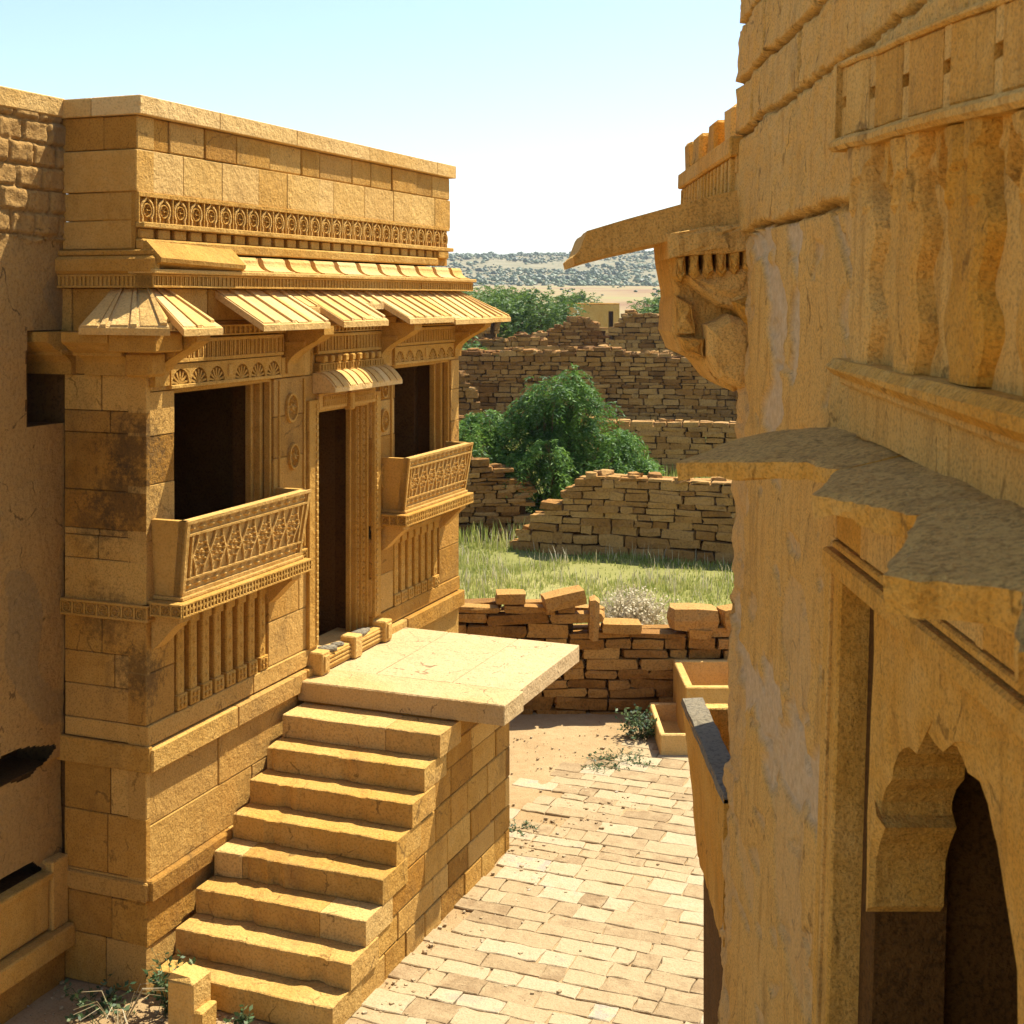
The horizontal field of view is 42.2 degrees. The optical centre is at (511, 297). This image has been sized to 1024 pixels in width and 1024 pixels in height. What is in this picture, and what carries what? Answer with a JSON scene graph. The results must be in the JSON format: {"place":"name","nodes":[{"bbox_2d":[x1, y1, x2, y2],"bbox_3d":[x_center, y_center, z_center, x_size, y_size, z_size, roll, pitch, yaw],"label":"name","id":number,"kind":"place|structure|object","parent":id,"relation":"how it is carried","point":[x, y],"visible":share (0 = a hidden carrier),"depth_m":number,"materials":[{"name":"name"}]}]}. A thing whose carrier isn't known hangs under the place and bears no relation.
{"place":"outdoors","nodes":[
{"label":"outdoors","id":0,"kind":"place"},
{"bbox_2d":[4,253,733,1023],"bbox_3d":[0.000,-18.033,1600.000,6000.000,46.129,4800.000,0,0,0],"label":"ground","id":1,"kind":"structure","parent":0,"point":[560,735],"depth_m":15.27,"materials":[{"name":"beige sand"}]},
{"bbox_2d":[0,86,74,1023],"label":"plastered wall","id":2,"kind":"structure","parent":1,"relation":"on","point":[37,934],"depth_m":9.45,"materials":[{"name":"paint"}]},
{"bbox_2d":[55,974,136,1023],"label":"weed","id":3,"kind":"object","parent":1,"relation":"on","point":[82,1002],"visible":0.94,"depth_m":9.28,"materials":[{"name":"green plant"}]},
{"bbox_2d":[73,981,165,1023],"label":"dry stalks","id":4,"kind":"object","parent":1,"relation":"on","point":[124,1016],"visible":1,"depth_m":9.09,"materials":[{"name":"plant"}]},
{"bbox_2d":[143,948,195,1017],"bbox_3d":[-2.405,4.805,9.304,0.392,0.434,0.401,0,0,0],"label":"weed","id":5,"kind":"object","parent":1,"relation":"on","point":[156,977],"visible":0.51,"depth_m":9.29,"materials":[{"name":"green plant"}]},
{"bbox_2d":[168,962,216,1023],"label":"stone post","id":6,"kind":"object","parent":1,"relation":"on","point":[190,1001],"visible":1,"depth_m":9.02,"materials":[{"name":"stone"}]},
{"bbox_2d":[223,1004,254,1023],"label":"weed","id":7,"kind":"object","parent":1,"relation":"on","point":[242,1019],"visible":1,"depth_m":9.00,"materials":[{"name":"green plant"}]},
{"bbox_2d":[17,94,510,994],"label":"sandstone house","id":8,"kind":"structure","parent":1,"relation":"on","point":[243,374],"depth_m":10.35,"materials":[{"name":"stone"}]},
{"bbox_2d":[167,324,285,503],"bbox_3d":[-2.310,1.205,10.480,0.280,1.990,1.550,0,0,21],"label":"window","id":9,"kind":"structure","parent":8,"relation":"in","point":[183,376],"depth_m":10.82,"materials":[{"name":"stone"}]},
{"bbox_2d":[317,644,336,651],"bbox_3d":[-1.652,3.130,11.842,0.193,0.055,0.103,0,0,-34],"label":"loose stone","id":10,"kind":"object","parent":8,"relation":"on","point":[331,648],"visible":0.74,"depth_m":11.83,"materials":[{"name":"grey stone"}]},
{"bbox_2d":[330,641,343,646],"bbox_3d":[-1.581,3.136,12.017,0.139,0.040,0.072,0,0,-44],"label":"loose stone","id":11,"kind":"object","parent":8,"relation":"on","point":[339,643],"visible":0.8,"depth_m":12.00,"materials":[{"name":"grey stone"}]},
{"bbox_2d":[305,324,402,675],"bbox_3d":[-1.606,1.770,12.293,0.610,3.060,1.440,0,0,21],"label":"doorway","id":12,"kind":"structure","parent":8,"relation":"in","point":[350,382],"depth_m":12.54,"materials":[{"name":"stone"}]},
{"bbox_2d":[351,628,367,636],"bbox_3d":[-1.426,3.133,12.407,0.116,0.066,0.224,0,0,21],"label":"loose stone","id":13,"kind":"object","parent":8,"relation":"on","point":[363,631],"visible":0.78,"depth_m":12.38,"materials":[{"name":"grey stone"}]},
{"bbox_2d":[392,319,454,450],"bbox_3d":[-0.987,1.205,13.860,0.280,1.990,1.470,0,0,21],"label":"window","id":14,"kind":"structure","parent":8,"relation":"in","point":[418,354],"depth_m":14.35,"materials":[{"name":"stone"}]},
{"bbox_2d":[24,717,684,1023],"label":"gravel","id":15,"kind":"structure","parent":1,"relation":"on","point":[424,952],"depth_m":10.23,"materials":[{"name":"beige gravel"}]},
{"bbox_2d":[155,627,578,1023],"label":"stone staircase","id":16,"kind":"structure","parent":1,"relation":"on","point":[361,853],"depth_m":10.42,"materials":[{"name":"stone"}]},
{"bbox_2d":[458,371,484,430],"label":"dry stone wall","id":17,"kind":"structure","parent":1,"relation":"on","point":[469,402],"depth_m":40.77,"materials":[{"name":"brown stone"}]},
{"bbox_2d":[461,336,487,349],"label":"green tree","id":18,"kind":"object","parent":1,"relation":"on","point":[469,345],"visible":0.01,"depth_m":52.56,"materials":[{"name":"green plant"}]},
{"bbox_2d":[458,414,491,457],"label":"dry stone wall","id":19,"kind":"structure","parent":1,"relation":"on","point":[461,417],"depth_m":33.72,"materials":[{"name":"brown stone"}]},
{"bbox_2d":[463,322,500,349],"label":"ruined wall","id":20,"kind":"structure","parent":1,"relation":"on","point":[491,331],"depth_m":57.41,"materials":[{"name":"brown stone"}]},
{"bbox_2d":[461,282,521,306],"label":"green tree","id":21,"kind":"object","parent":1,"relation":"on","point":[513,292],"visible":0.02,"depth_m":81.72,"materials":[{"name":"green plant"}]},
{"bbox_2d":[459,455,536,541],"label":"dry stone wall","id":22,"kind":"structure","parent":1,"relation":"on","point":[489,506],"depth_m":26.18,"materials":[{"name":"brown stone"}]},
{"bbox_2d":[463,286,544,338],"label":"green tree","id":23,"kind":"object","parent":1,"relation":"on","point":[491,294],"visible":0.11,"depth_m":66.05,"materials":[{"name":"green plant"}]},
{"bbox_2d":[472,331,551,350],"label":"ruined wall","id":24,"kind":"structure","parent":1,"relation":"on","point":[525,340],"depth_m":54.19,"materials":[{"name":"brown stone"}]},
{"bbox_2d":[484,285,556,326],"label":"green tree","id":25,"kind":"object","parent":1,"relation":"on","point":[520,293],"visible":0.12,"depth_m":91.62,"materials":[{"name":"green plant"}]},
{"bbox_2d":[480,285,591,337],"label":"green tree","id":26,"kind":"object","parent":1,"relation":"on","point":[537,321],"visible":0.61,"depth_m":63.37,"materials":[{"name":"green plant"}]},
{"bbox_2d":[425,250,658,285],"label":"hill scrub","id":27,"kind":"object","parent":1,"relation":"on","point":[590,276],"visible":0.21,"depth_m":732.72,"materials":[{"name":"green plant"}]},
{"bbox_2d":[459,363,670,523],"bbox_3d":[1.054,3.309,27.032,5.773,3.950,2.803,0,0,0],"label":"leafy bush","id":28,"kind":"object","parent":1,"relation":"on","point":[545,429],"visible":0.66,"depth_m":26.98,"materials":[{"name":"green plant"}]},
{"bbox_2d":[477,285,658,296],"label":"plain scrub","id":29,"kind":"object","parent":1,"relation":"on","point":[587,285],"visible":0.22,"depth_m":394.84,"materials":[{"name":"green plant"}]},
{"bbox_2d":[531,316,609,350],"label":"ruined wall","id":30,"kind":"structure","parent":1,"relation":"on","point":[578,331],"depth_m":56.95,"materials":[{"name":"brown stone"}]},
{"bbox_2d":[544,289,603,319],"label":"green tree","id":31,"kind":"object","parent":1,"relation":"on","point":[583,298],"visible":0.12,"depth_m":94.92,"materials":[{"name":"green plant"}]},
{"bbox_2d":[458,429,708,548],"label":"tall grass","id":32,"kind":"structure","parent":1,"relation":"on","point":[474,533],"depth_m":25.42,"materials":[{"name":"green plant"}]},
{"bbox_2d":[567,303,619,342],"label":"stone hut","id":33,"kind":"object","parent":1,"relation":"on","point":[606,315],"visible":0.48,"depth_m":83.20,"materials":[{"name":"stone"}]},
{"bbox_2d":[458,598,729,714],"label":"dry stone wall","id":34,"kind":"structure","parent":1,"relation":"on","point":[606,673],"depth_m":15.98,"materials":[{"name":"stone"}]},
{"bbox_2d":[495,589,525,604],"bbox_3d":[-0.022,3.628,16.100,0.374,0.136,0.309,0,0,-3],"label":"loose block","id":35,"kind":"object","parent":34,"relation":"on","point":[510,596],"depth_m":15.96,"materials":[{"name":"stone"}]},
{"bbox_2d":[540,585,586,611],"bbox_3d":[0.616,3.640,16.056,0.516,0.176,0.363,-12,2,-8],"label":"loose block","id":36,"kind":"object","parent":34,"relation":"on","point":[563,598],"depth_m":15.91,"materials":[{"name":"stone"}]},
{"bbox_2d":[588,595,599,641],"bbox_3d":[0.990,3.891,16.084,0.142,0.546,0.333,2,0,0],"label":"loose block","id":37,"kind":"object","parent":34,"relation":"on","point":[594,615],"depth_m":15.94,"materials":[{"name":"stone"}]},
{"bbox_2d":[600,618,641,633],"bbox_3d":[1.317,3.981,16.084,0.491,0.128,0.335,2,0,0],"label":"loose block","id":38,"kind":"object","parent":34,"relation":"on","point":[620,626],"depth_m":15.93,"materials":[{"name":"stone"}]},
{"bbox_2d":[667,603,719,631],"bbox_3d":[2.200,3.892,16.143,0.649,0.318,0.420,3,0,-6],"label":"loose block","id":39,"kind":"object","parent":34,"relation":"on","point":[688,616],"depth_m":15.97,"materials":[{"name":"stone"}]},
{"bbox_2d":[716,604,731,630],"bbox_3d":[2.721,3.868,16.122,0.408,0.272,0.319,-6,1,-11],"label":"loose block","id":40,"kind":"object","parent":34,"relation":"on","point":[724,611],"depth_m":16.00,"materials":[{"name":"stone"}]},
{"bbox_2d":[458,538,733,623],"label":"grass","id":41,"kind":"structure","parent":1,"relation":"on","point":[516,568],"depth_m":22.09,"materials":[{"name":"green plant"}]},
{"bbox_2d":[459,473,732,624],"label":"dry grass","id":42,"kind":"structure","parent":1,"relation":"on","point":[565,561],"depth_m":22.07,"materials":[{"name":"plant"}]},
{"bbox_2d":[459,344,737,424],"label":"dry stone wall","id":43,"kind":"structure","parent":1,"relation":"on","point":[654,385],"depth_m":42.02,"materials":[{"name":"brown stone"}]},
{"bbox_2d":[509,469,735,563],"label":"dry stone wall","id":44,"kind":"structure","parent":1,"relation":"on","point":[596,510],"depth_m":24.00,"materials":[{"name":"brown stone"}]},
{"bbox_2d":[599,582,678,624],"bbox_3d":[1.543,3.961,16.997,1.459,0.586,1.204,0,0,0],"label":"dry shrub","id":45,"kind":"object","parent":1,"relation":"on","point":[630,607],"visible":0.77,"depth_m":16.89,"materials":[{"name":"plant"}]},
{"bbox_2d":[626,290,660,314],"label":"green tree","id":46,"kind":"object","parent":1,"relation":"on","point":[643,305],"visible":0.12,"depth_m":87.83,"materials":[{"name":"green plant"}]},
{"bbox_2d":[605,309,683,356],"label":"ruined wall","id":47,"kind":"structure","parent":1,"relation":"on","point":[634,331],"depth_m":55.42,"materials":[{"name":"brown stone"}]},
{"bbox_2d":[638,295,660,313],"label":"green tree","id":48,"kind":"object","parent":1,"relation":"on","point":[653,309],"visible":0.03,"depth_m":69.66,"materials":[{"name":"green plant"}]},
{"bbox_2d":[580,413,735,473],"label":"dry stone wall","id":49,"kind":"structure","parent":1,"relation":"on","point":[669,442],"depth_m":33.56,"materials":[{"name":"brown stone"}]},
{"bbox_2d":[563,0,1023,1023],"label":"weathered house","id":50,"kind":"structure","parent":1,"relation":"on","point":[835,238],"depth_m":4.16,"materials":[{"name":"stone"}]},
{"bbox_2d":[0,0,744,254],"label":"sky","id":51,"kind":"structure","parent":0,"point":[558,121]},
{"bbox_2d":[344,723,702,1023],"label":"pavement","id":52,"kind":"structure","parent":0,"point":[670,982],"depth_m":10.60,"materials":[{"name":"stone"}]},
{"bbox_2d":[509,819,537,836],"bbox_3d":[0.086,4.983,12.504,0.345,0.071,0.395,0,0,16],"label":"weed","id":53,"kind":"object","parent":52,"relation":"on","point":[524,824],"visible":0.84,"depth_m":12.50,"materials":[{"name":"green plant"}]},
{"bbox_2d":[581,747,659,773],"bbox_3d":[1.165,4.983,14.295,0.868,0.079,0.874,0,0,0],"label":"weed","id":54,"kind":"object","parent":52,"relation":"on","point":[598,764],"visible":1,"depth_m":14.30,"materials":[{"name":"green plant"}]},
{"bbox_2d":[615,704,657,739],"bbox_3d":[1.452,4.841,15.089,0.568,0.364,0.524,0,0,0],"label":"weed","id":55,"kind":"object","parent":52,"relation":"on","point":[639,724],"visible":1,"depth_m":15.07,"materials":[{"name":"green plant"}]},
{"bbox_2d":[650,703,687,754],"bbox_3d":[1.895,4.900,15.075,0.550,0.260,1.150,0,0,0],"label":"stone trough","id":56,"kind":"object","parent":52,"relation":"on","point":[670,737],"visible":0.5,"depth_m":14.88,"materials":[{"name":"beige stone"}]},
{"bbox_2d":[673,660,729,732],"bbox_3d":[2.730,4.680,15.325,1.600,0.700,1.150,0,0,0],"label":"stone basin","id":57,"kind":"object","parent":52,"relation":"on","point":[707,680],"visible":0.26,"depth_m":15.57,"materials":[{"name":"stone"}]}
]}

